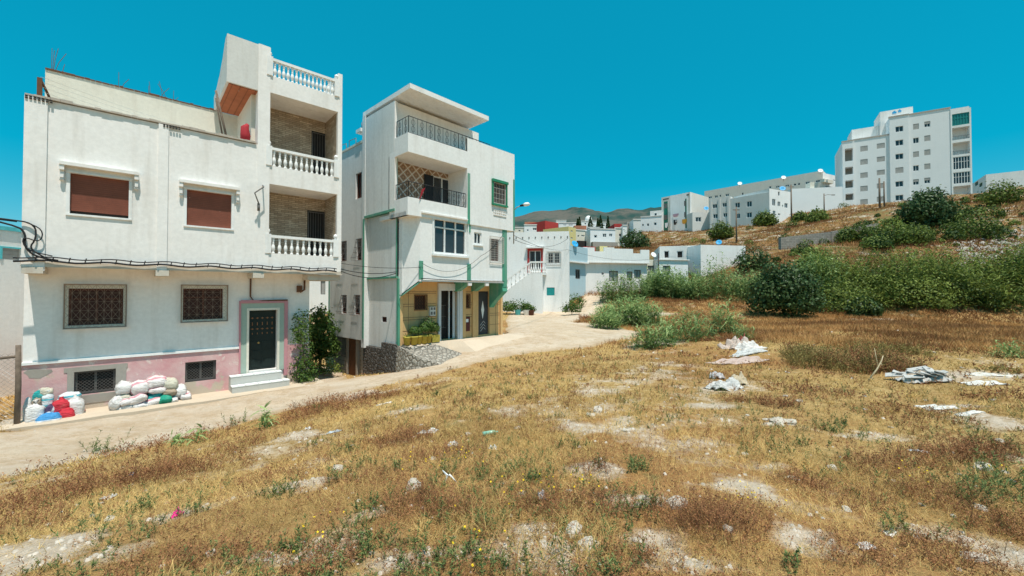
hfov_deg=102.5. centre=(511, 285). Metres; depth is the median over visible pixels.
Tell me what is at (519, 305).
garden shrub
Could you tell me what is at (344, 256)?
window
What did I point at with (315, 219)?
balcony door
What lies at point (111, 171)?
white house
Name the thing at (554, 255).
window
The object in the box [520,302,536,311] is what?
garden shrub
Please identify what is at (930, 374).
broken slab
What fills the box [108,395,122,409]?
sack
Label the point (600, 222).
cypress
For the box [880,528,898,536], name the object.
paper scrap
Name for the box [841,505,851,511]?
rock
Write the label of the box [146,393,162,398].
sack
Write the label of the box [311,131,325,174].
balcony door
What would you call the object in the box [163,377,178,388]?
sack
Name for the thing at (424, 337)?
potted plant
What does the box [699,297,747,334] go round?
reed clump
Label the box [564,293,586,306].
garden shrub
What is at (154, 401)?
sack
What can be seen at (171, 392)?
sack
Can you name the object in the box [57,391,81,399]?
sack
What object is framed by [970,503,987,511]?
rock
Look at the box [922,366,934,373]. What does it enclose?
broken slab
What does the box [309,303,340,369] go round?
alley tree
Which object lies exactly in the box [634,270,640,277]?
window
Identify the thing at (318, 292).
alley house
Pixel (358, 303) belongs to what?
window
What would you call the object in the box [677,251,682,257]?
window
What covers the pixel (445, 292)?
entrance door
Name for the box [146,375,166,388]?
sack
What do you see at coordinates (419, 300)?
window
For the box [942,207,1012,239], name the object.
bush
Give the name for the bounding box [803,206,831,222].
bush
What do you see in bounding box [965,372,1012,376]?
debris patch
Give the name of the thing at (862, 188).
window
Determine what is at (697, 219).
window
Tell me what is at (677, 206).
white wing block
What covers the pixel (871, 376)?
dead branch
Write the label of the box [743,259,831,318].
fig tree
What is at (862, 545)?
paper scrap
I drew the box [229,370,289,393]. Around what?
entrance steps
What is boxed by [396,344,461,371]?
stone embankment
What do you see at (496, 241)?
window
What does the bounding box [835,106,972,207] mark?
tower block
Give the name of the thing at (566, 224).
town house
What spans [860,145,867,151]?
window
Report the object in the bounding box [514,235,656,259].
overhead cable
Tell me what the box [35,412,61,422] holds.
sack
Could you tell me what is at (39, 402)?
sack
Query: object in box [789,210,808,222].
bush
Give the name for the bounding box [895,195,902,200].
window
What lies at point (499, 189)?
window
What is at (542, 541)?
rock
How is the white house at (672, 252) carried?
on the ground at (996, 421)
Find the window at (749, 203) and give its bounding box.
[747,201,751,206]
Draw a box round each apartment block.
[661,192,708,231]
[734,189,790,224]
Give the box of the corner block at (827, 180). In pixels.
[820,173,834,186]
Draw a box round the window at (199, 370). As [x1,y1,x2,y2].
[185,360,215,381]
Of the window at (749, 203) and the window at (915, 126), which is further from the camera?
the window at (915, 126)
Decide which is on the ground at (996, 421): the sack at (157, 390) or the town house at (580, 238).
the town house at (580, 238)
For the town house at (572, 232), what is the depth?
79.39 m
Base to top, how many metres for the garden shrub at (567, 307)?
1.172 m
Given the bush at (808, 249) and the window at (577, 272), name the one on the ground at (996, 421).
the bush at (808, 249)
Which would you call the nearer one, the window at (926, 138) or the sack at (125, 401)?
the sack at (125, 401)
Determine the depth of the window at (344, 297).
19.84 m
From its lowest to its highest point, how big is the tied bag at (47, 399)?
0.541 m
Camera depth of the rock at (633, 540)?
2.79 m
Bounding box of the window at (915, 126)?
[913,123,918,129]
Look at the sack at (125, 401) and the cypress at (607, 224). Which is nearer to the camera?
the sack at (125, 401)
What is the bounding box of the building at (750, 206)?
[731,192,769,226]
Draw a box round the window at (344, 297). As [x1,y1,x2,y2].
[343,296,346,313]
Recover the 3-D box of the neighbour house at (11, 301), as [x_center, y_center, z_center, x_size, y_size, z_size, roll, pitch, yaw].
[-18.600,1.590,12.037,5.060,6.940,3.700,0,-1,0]
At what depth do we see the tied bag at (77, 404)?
11.03 m
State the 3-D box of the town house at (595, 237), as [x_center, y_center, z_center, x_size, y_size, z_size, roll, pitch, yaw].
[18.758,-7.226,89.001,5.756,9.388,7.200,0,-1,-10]
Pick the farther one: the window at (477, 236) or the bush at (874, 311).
the bush at (874, 311)
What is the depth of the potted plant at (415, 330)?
16.58 m
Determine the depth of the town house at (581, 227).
102.27 m
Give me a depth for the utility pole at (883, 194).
68.27 m
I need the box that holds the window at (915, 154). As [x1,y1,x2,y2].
[913,151,918,156]
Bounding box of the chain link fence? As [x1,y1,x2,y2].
[0,345,21,424]
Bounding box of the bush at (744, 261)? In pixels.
[730,244,777,271]
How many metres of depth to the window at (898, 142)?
89.71 m
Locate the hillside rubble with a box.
[954,227,1023,264]
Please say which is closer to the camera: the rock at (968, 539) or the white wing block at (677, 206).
the rock at (968, 539)
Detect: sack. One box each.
[22,397,31,419]
[32,390,43,399]
[32,397,41,404]
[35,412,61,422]
[38,387,53,395]
[44,404,53,412]
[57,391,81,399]
[59,407,74,417]
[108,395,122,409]
[114,380,131,394]
[117,405,132,409]
[120,398,130,405]
[121,393,131,398]
[129,393,147,404]
[130,380,148,394]
[133,401,147,407]
[145,397,159,405]
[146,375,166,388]
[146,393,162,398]
[148,387,166,393]
[159,395,172,403]
[162,389,176,395]
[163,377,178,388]
[171,396,177,401]
[174,383,186,398]
[180,391,191,399]
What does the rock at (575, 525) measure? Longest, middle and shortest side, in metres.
0.177 x 0.100 x 0.093 m
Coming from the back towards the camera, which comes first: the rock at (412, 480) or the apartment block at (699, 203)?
the apartment block at (699, 203)
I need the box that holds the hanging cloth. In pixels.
[240,123,250,139]
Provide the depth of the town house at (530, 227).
95.24 m
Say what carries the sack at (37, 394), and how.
on the sack at (39, 402)
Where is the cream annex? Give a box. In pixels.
[647,260,653,277]
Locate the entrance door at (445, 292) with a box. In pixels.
[437,283,462,340]
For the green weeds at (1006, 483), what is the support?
on the ground at (996, 421)
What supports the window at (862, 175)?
in the tower block at (902, 153)
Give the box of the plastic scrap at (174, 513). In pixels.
[170,507,184,518]
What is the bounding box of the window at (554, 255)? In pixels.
[547,252,560,263]
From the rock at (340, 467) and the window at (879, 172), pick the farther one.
the window at (879, 172)
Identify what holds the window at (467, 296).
in the tall house at (405, 151)
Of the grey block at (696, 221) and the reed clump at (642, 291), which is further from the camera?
the grey block at (696, 221)
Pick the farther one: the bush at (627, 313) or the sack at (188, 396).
the bush at (627, 313)
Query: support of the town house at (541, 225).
on the ground at (996, 421)
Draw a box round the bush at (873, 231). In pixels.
[865,215,916,239]
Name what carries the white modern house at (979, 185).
on the ground at (996, 421)
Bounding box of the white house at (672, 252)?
[654,245,696,259]
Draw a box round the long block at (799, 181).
[704,171,824,198]
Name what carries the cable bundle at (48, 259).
attached to the white house at (111, 171)
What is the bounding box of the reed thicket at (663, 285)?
[639,243,849,302]
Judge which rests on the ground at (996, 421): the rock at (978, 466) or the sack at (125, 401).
the rock at (978, 466)
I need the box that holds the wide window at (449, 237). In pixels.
[434,219,465,255]
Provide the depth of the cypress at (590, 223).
112.19 m
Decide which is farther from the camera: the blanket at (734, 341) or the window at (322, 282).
the window at (322, 282)
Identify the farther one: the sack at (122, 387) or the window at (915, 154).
the window at (915, 154)
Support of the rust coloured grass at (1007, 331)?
on the ground at (996, 421)
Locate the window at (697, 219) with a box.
[695,217,700,221]
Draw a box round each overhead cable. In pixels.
[341,263,417,267]
[341,269,395,277]
[421,278,503,281]
[422,233,503,271]
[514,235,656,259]
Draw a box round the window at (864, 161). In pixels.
[860,159,867,164]
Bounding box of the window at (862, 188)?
[860,186,867,191]
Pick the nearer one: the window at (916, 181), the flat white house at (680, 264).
the flat white house at (680, 264)
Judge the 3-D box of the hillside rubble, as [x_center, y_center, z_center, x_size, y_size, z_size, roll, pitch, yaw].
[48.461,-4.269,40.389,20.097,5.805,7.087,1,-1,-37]
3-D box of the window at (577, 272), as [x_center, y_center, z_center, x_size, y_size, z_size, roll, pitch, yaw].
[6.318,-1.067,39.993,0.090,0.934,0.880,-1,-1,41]
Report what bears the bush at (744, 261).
on the ground at (996, 421)
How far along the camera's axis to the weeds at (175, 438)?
7.80 m
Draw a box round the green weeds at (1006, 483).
[0,331,1023,575]
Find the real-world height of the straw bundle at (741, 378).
0.332 m
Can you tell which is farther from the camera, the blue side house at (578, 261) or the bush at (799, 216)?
the bush at (799, 216)
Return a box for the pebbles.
[0,323,1023,575]
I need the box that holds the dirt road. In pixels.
[0,293,676,478]
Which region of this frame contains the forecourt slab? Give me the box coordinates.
[401,334,525,352]
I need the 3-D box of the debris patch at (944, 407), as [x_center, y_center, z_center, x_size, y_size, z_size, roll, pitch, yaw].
[7.454,2.135,7.205,0.584,0.086,0.271,0,-1,0]
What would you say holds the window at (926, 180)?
in the tower block at (902, 153)
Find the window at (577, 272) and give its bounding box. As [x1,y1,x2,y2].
[575,269,579,278]
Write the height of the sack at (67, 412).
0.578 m
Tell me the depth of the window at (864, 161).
92.92 m
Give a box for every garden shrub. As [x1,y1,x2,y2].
[503,300,517,313]
[506,299,531,311]
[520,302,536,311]
[561,301,582,314]
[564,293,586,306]
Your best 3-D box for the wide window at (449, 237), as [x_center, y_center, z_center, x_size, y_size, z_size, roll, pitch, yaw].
[-2.659,-2.036,17.501,0.090,1.473,1.733,-1,-1,43]
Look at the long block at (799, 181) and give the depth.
115.06 m
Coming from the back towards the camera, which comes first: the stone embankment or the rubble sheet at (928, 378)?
the stone embankment
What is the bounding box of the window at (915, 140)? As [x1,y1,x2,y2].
[913,137,918,143]
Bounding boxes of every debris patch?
[915,404,960,409]
[954,410,985,415]
[961,380,1009,385]
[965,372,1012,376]
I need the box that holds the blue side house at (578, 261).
[570,246,588,299]
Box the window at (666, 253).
[664,251,668,257]
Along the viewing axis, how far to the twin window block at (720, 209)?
91.71 m
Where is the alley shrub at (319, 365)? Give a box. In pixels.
[309,358,343,375]
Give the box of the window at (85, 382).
[74,368,115,393]
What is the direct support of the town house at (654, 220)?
on the ground at (996, 421)
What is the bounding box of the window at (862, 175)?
[860,172,867,177]
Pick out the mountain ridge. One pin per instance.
(616, 216)
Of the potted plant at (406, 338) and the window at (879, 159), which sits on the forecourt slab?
the potted plant at (406, 338)
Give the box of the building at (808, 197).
[788,182,842,213]
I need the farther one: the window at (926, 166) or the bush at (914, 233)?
the window at (926, 166)
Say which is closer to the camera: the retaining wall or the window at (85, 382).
the window at (85, 382)
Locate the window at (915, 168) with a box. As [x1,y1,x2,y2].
[913,165,918,170]
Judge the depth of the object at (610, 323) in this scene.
25.50 m
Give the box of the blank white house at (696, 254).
[687,245,744,277]
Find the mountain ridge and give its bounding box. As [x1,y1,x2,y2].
[507,207,661,232]
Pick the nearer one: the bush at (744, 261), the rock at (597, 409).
the rock at (597, 409)
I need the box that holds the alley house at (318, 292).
[309,281,327,313]
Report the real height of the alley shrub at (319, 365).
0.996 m
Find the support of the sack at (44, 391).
on the tied bag at (47, 399)
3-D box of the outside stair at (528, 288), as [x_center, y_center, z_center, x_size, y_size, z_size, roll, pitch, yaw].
[0.283,0.984,35.642,5.448,5.976,1.137,0,-1,9]
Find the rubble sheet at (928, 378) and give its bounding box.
[893,372,952,383]
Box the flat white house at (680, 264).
[653,259,689,283]
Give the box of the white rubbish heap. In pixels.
[704,377,743,390]
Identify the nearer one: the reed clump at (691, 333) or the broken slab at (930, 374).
the broken slab at (930, 374)
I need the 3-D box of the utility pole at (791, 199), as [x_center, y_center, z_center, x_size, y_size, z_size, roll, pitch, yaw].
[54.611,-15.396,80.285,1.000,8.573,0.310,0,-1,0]
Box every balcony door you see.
[307,210,324,255]
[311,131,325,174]
[433,176,447,202]
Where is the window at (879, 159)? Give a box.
[877,156,884,161]
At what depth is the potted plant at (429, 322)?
17.14 m
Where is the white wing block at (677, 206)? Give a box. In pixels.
[670,192,690,231]
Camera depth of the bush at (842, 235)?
47.67 m
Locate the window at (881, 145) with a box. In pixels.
[877,143,884,148]
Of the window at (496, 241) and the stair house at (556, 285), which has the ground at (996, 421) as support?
the stair house at (556, 285)
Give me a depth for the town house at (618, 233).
87.52 m
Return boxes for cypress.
[587,216,592,227]
[597,215,603,227]
[605,216,609,228]
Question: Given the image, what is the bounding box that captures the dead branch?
[868,348,882,379]
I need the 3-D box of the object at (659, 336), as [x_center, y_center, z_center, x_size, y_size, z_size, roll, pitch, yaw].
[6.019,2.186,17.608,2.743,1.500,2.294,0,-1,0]
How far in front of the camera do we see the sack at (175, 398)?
12.29 m
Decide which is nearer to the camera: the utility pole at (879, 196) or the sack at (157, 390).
the sack at (157, 390)
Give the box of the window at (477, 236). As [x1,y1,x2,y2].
[474,232,480,244]
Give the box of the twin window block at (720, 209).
[709,196,732,227]
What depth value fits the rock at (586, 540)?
2.62 m
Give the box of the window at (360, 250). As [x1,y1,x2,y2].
[358,239,361,259]
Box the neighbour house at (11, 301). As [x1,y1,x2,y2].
[0,226,23,397]
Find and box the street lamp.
[513,202,529,243]
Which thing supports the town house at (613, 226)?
on the ground at (996, 421)
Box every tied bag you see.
[24,399,44,422]
[41,390,53,407]
[52,396,69,411]
[68,393,84,414]
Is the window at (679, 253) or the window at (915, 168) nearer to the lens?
the window at (679, 253)
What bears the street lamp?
attached to the tall house at (405, 151)
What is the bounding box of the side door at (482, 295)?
[478,291,487,334]
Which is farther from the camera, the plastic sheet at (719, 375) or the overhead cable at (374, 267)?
the overhead cable at (374, 267)
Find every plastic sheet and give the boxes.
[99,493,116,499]
[709,371,725,378]
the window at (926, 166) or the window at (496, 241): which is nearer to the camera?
the window at (496, 241)
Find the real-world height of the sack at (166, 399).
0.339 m
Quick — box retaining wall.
[778,223,877,249]
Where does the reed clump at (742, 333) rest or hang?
on the ground at (996, 421)
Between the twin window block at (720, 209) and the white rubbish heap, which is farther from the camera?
the twin window block at (720, 209)
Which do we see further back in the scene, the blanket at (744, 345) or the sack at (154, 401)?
the blanket at (744, 345)
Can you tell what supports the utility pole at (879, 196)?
on the ground at (996, 421)
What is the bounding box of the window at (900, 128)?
[895,126,902,131]
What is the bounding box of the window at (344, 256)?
[342,241,346,260]
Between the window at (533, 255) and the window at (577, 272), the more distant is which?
the window at (577, 272)
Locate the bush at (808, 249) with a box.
[795,244,840,270]
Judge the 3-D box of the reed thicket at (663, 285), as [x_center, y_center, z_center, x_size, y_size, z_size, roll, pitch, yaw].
[20.351,-0.729,36.116,17.844,5.501,6.660,0,-1,14]
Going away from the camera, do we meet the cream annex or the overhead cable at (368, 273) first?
the overhead cable at (368, 273)
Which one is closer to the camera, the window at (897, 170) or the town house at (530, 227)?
the window at (897, 170)
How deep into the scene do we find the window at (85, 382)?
11.74 m
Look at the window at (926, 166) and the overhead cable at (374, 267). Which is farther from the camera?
the window at (926, 166)
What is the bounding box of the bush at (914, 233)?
[894,222,936,244]
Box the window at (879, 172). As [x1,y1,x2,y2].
[877,169,884,174]
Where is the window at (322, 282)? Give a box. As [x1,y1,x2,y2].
[321,281,324,293]
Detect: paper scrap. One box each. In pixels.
[852,541,871,549]
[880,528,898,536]
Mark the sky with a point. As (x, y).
(598, 105)
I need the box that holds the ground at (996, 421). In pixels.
[0,187,1023,575]
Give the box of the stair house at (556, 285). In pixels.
[507,231,569,311]
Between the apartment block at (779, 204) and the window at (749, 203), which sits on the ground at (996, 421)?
the apartment block at (779, 204)
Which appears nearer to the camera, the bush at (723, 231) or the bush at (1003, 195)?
the bush at (1003, 195)
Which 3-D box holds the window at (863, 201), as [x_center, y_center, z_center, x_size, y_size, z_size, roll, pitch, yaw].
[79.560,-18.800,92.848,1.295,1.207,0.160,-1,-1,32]
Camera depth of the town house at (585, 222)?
130.37 m
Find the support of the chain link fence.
on the ground at (996, 421)
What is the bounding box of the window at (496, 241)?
[492,239,497,260]
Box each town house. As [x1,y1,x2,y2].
[514,227,523,231]
[524,224,536,231]
[530,221,557,231]
[543,226,575,245]
[558,222,575,227]
[573,226,586,229]
[576,229,586,246]
[581,216,596,226]
[585,228,617,246]
[608,224,621,228]
[614,227,621,245]
[621,225,627,243]
[629,219,640,242]
[641,210,663,231]
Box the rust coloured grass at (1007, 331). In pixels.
[564,185,1023,367]
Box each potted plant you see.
[403,332,411,344]
[409,326,418,344]
[415,327,422,343]
[419,322,430,343]
[420,316,437,342]
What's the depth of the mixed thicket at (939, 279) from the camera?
31.65 m
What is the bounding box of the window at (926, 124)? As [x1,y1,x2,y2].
[924,121,929,126]
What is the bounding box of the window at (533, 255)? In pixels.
[529,251,540,269]
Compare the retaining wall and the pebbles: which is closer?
the pebbles
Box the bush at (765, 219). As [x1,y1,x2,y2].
[751,209,778,226]
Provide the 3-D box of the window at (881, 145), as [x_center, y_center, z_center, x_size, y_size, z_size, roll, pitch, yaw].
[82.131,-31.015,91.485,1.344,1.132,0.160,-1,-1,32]
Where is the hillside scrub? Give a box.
[688,189,1023,264]
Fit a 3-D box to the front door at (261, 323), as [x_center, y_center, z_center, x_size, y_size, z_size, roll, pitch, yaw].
[-8.891,1.935,14.607,0.831,2.060,0.095,1,-1,-43]
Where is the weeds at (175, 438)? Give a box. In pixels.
[163,423,210,446]
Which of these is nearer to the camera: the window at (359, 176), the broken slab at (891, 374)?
the broken slab at (891, 374)
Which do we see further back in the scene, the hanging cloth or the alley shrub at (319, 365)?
the alley shrub at (319, 365)
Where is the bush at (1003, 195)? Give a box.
[979,178,1023,204]
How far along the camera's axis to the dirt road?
11.98 m
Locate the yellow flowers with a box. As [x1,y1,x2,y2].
[293,443,1007,566]
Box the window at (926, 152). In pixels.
[924,149,929,154]
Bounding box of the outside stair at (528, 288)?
[503,261,546,313]
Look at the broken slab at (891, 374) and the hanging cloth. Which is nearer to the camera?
the broken slab at (891, 374)
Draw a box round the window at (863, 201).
[860,199,867,204]
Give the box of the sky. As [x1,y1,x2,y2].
[0,0,1023,227]
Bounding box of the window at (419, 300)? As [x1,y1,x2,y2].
[414,294,427,310]
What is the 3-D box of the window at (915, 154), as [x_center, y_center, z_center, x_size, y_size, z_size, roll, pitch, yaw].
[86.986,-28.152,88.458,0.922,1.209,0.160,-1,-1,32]
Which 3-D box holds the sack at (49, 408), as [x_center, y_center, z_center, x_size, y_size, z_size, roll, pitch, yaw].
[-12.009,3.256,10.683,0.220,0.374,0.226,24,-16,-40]
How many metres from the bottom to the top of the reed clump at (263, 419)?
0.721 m
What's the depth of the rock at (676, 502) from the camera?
3.34 m
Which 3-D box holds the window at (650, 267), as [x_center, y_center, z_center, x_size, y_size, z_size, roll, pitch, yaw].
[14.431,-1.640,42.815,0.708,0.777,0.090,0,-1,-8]
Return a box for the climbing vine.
[287,309,323,382]
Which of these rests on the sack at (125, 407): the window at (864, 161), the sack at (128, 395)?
the sack at (128, 395)
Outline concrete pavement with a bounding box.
[0,378,324,431]
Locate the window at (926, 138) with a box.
[924,135,929,140]
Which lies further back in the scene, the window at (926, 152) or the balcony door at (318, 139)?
the window at (926, 152)
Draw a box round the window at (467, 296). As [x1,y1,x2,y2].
[466,294,470,308]
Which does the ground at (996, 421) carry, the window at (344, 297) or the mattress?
the mattress
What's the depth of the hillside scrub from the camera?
44.63 m
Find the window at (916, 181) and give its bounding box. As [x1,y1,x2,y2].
[913,179,918,184]
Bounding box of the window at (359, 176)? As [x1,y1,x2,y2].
[357,173,361,198]
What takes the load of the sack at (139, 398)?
on the sack at (142, 404)
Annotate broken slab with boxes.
[885,372,906,376]
[903,375,924,378]
[906,366,929,370]
[920,371,936,376]
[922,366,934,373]
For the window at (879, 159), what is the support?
in the tower block at (902, 153)
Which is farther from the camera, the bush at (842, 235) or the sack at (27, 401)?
the bush at (842, 235)
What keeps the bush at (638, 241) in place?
on the ground at (996, 421)
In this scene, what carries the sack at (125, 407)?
on the concrete pavement
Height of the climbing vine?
2.951 m
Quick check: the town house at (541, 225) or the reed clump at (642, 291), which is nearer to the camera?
the reed clump at (642, 291)
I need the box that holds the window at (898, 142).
[895,140,902,145]
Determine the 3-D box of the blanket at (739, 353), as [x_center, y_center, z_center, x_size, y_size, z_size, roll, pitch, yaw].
[8.333,2.370,14.487,1.684,0.279,0.389,0,-1,-24]
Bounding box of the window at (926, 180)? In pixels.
[924,177,929,183]
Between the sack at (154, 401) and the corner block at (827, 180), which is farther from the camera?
the corner block at (827, 180)
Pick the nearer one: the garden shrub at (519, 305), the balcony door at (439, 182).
the balcony door at (439, 182)
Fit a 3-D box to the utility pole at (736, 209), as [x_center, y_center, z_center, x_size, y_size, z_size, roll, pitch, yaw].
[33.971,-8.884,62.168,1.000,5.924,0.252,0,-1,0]
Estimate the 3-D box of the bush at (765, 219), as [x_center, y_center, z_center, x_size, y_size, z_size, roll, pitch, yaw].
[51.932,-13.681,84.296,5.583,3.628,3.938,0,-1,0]
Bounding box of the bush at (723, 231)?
[706,220,735,238]
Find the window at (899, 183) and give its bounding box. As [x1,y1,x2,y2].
[895,181,902,186]
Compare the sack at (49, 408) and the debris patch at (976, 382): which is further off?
the sack at (49, 408)
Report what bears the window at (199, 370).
in the white house at (111, 171)
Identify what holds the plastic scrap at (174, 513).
on the ground at (996, 421)
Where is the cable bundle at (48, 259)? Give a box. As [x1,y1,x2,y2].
[0,218,336,271]
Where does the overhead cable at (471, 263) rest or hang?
attached to the tall house at (405, 151)
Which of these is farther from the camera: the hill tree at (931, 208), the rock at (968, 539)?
the hill tree at (931, 208)
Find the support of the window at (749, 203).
in the building at (750, 206)
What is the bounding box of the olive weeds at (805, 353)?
[776,335,1023,374]
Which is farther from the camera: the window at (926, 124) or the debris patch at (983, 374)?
the window at (926, 124)
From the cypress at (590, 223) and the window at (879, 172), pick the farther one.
the cypress at (590, 223)
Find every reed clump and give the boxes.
[249,400,279,428]
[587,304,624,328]
[594,269,652,302]
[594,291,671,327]
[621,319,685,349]
[658,302,723,342]
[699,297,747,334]
[730,319,756,338]
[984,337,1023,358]
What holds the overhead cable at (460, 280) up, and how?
attached to the tall house at (405, 151)
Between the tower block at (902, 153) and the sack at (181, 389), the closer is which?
the sack at (181, 389)
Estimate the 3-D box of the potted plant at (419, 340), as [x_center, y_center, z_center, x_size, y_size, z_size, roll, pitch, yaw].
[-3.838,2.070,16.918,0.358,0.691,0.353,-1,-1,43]
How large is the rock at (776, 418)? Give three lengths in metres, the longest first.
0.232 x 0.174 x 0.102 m
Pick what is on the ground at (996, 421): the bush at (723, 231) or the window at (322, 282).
the bush at (723, 231)
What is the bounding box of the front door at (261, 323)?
[249,310,275,369]
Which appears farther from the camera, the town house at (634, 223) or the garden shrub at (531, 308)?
the town house at (634, 223)
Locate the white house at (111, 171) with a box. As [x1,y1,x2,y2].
[20,33,342,417]
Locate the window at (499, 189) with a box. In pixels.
[494,182,505,204]
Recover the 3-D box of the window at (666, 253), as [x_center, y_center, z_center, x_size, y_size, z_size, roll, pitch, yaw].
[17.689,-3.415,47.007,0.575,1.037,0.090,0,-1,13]
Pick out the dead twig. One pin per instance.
(446, 474)
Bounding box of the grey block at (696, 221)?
[687,212,709,231]
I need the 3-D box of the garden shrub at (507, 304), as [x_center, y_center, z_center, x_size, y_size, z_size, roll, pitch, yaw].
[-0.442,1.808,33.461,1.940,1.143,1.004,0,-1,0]
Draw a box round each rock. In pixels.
[333,464,342,471]
[406,478,420,492]
[539,539,549,549]
[565,521,581,537]
[578,536,599,550]
[593,406,602,412]
[632,538,647,544]
[666,495,687,508]
[767,417,783,423]
[783,419,796,425]
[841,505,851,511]
[959,535,975,543]
[959,551,989,563]
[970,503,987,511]
[973,462,991,470]
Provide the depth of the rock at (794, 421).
6.13 m
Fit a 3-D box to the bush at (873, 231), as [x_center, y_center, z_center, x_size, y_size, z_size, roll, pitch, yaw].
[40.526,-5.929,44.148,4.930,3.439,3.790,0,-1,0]
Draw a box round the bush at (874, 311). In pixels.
[844,295,885,316]
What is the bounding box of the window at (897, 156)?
[895,153,902,159]
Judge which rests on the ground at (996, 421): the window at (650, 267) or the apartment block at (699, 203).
the apartment block at (699, 203)
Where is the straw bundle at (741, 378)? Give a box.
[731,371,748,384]
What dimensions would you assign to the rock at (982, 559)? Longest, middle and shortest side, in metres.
0.166 x 0.094 x 0.077 m
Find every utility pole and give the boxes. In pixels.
[733,207,739,242]
[790,184,791,220]
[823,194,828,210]
[878,178,880,208]
[883,181,884,207]
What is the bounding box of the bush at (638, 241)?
[618,228,651,248]
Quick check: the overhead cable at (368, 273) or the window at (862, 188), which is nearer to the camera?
the overhead cable at (368, 273)
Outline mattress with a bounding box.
[705,356,768,363]
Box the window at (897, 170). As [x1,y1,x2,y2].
[895,167,902,172]
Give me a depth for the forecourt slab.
18.13 m
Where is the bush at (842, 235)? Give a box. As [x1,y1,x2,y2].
[832,226,863,242]
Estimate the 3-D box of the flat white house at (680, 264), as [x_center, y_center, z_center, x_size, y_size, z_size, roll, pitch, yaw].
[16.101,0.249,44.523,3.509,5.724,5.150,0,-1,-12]
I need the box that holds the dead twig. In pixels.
[442,470,455,480]
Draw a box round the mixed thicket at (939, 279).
[790,229,1023,313]
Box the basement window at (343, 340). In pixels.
[342,339,345,354]
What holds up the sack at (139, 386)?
on the sack at (139, 398)
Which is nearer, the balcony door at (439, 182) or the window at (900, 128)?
the balcony door at (439, 182)
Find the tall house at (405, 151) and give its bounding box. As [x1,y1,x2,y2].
[328,83,514,375]
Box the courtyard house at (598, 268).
[583,246,649,294]
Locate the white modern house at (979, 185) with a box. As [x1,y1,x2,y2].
[972,170,1023,193]
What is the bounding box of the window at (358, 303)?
[356,295,359,314]
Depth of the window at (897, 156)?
89.64 m
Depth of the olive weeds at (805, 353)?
12.18 m
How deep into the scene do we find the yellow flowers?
3.33 m
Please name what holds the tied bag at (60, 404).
on the sack at (67, 412)
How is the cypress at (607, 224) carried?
on the ground at (996, 421)
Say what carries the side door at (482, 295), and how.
in the tall house at (405, 151)
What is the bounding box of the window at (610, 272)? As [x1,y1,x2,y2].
[609,271,617,280]
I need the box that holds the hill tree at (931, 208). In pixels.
[889,184,969,227]
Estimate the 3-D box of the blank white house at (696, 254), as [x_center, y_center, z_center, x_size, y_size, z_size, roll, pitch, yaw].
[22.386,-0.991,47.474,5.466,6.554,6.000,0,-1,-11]
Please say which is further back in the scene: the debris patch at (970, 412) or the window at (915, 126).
the window at (915, 126)
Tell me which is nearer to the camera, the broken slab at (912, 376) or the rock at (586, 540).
the rock at (586, 540)
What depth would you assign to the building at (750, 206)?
87.56 m
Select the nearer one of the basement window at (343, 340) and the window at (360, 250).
the window at (360, 250)
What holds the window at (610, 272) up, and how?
in the courtyard house at (598, 268)
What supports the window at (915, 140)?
in the tower block at (902, 153)
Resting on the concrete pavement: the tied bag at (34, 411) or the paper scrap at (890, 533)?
the tied bag at (34, 411)
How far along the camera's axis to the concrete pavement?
11.48 m
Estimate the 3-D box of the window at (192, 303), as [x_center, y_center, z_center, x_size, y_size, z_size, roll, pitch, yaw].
[-10.073,0.599,13.450,1.189,1.147,0.235,1,-1,-43]
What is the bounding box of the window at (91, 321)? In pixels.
[65,285,125,327]
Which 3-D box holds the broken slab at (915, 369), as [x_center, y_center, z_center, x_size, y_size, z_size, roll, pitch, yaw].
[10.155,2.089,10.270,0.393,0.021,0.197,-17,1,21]
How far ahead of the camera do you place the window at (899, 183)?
89.53 m
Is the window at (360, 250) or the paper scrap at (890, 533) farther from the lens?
the window at (360, 250)
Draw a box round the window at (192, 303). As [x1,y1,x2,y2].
[182,286,226,321]
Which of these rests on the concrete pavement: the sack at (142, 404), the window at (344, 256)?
the sack at (142, 404)
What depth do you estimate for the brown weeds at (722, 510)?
3.87 m
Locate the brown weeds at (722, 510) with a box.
[0,314,1023,575]
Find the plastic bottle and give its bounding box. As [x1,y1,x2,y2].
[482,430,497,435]
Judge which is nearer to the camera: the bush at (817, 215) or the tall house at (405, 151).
the tall house at (405, 151)
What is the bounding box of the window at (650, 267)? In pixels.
[648,266,653,272]
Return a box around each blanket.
[717,336,748,348]
[733,348,767,356]
[735,340,766,349]
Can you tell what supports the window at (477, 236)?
in the tall house at (405, 151)
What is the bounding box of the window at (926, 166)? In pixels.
[924,163,929,168]
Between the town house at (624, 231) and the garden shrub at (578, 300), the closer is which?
the garden shrub at (578, 300)
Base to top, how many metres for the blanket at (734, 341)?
0.565 m

